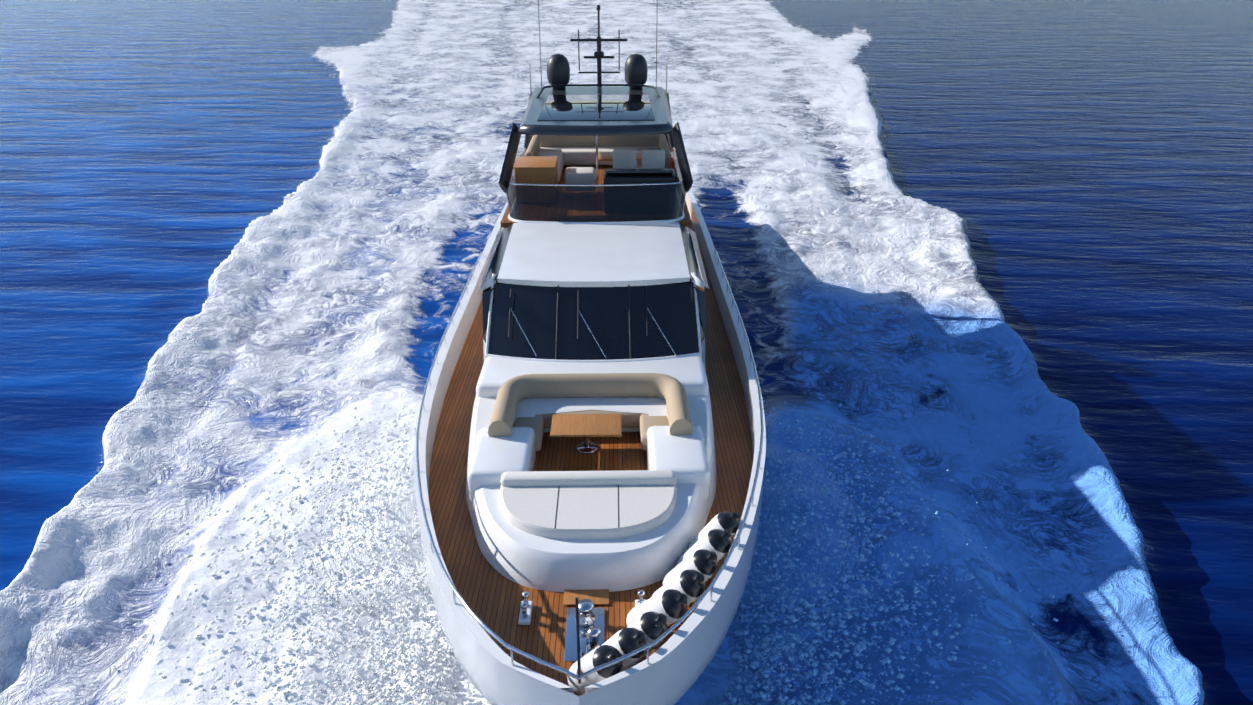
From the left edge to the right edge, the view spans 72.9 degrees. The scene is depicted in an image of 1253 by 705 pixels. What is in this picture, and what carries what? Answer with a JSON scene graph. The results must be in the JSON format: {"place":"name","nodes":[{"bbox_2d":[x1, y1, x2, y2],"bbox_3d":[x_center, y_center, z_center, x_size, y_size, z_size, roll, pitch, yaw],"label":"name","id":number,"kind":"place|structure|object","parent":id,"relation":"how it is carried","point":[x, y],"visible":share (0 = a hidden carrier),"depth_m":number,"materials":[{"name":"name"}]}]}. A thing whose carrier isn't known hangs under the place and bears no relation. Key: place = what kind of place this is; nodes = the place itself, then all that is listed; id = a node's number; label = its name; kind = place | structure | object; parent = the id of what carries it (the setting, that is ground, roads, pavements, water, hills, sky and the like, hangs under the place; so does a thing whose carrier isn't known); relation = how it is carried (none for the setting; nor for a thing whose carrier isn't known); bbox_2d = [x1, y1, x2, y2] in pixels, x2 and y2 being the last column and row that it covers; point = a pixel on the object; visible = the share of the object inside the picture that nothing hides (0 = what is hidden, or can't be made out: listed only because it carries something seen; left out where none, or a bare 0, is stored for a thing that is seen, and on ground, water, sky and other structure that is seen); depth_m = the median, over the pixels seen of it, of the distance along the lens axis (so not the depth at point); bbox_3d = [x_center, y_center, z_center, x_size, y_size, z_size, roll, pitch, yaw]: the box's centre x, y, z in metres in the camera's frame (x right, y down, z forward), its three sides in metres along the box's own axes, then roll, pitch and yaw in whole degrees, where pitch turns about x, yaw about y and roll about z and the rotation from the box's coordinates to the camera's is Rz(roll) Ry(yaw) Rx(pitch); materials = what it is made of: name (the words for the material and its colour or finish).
{"place":"outdoors","nodes":[
{"label":"outdoors","id":0,"kind":"place"},
{"bbox_2d":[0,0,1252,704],"bbox_3d":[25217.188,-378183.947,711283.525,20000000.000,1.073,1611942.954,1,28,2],"label":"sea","id":1,"kind":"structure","parent":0,"point":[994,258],"depth_m":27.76,"materials":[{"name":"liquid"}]},
{"bbox_2d":[110,396,459,704],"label":"water spray","id":2,"kind":"object","parent":1,"relation":"on","point":[372,657],"visible":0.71,"depth_m":14.22,"materials":[{"name":"white liquid"}]},
{"bbox_2d":[300,440,439,670],"bbox_3d":[-4.995,4.357,15.420,4.327,1.066,9.941,-4,28,-7],"label":"bow spray","id":3,"kind":"object","parent":1,"relation":"on","point":[383,545],"visible":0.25,"depth_m":15.77,"materials":[{"name":"white liquid"}]},
{"bbox_2d":[414,0,765,704],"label":"yacht","id":4,"kind":"object","parent":1,"relation":"on","point":[589,449],"visible":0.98,"depth_m":15.20,"materials":[{"name":"white plastic"}]},
{"bbox_2d":[567,511,739,694],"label":"boat fenders","id":5,"kind":"object","parent":4,"relation":"on","point":[671,599],"visible":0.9,"depth_m":10.42,"materials":[{"name":"white plastic"}]},
{"bbox_2d":[749,435,877,654],"bbox_3d":[3.625,4.277,15.570,4.390,1.066,10.170,1,28,2],"label":"port bow spray","id":6,"kind":"object","parent":1,"relation":"on","point":[801,554],"visible":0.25,"depth_m":16.18,"materials":[{"name":"white liquid"}]},
{"bbox_2d":[719,397,1075,704],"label":"spray droplets","id":7,"kind":"object","parent":1,"relation":"on","point":[770,688],"visible":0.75,"depth_m":14.23,"materials":[{"name":"white liquid"}]}
]}

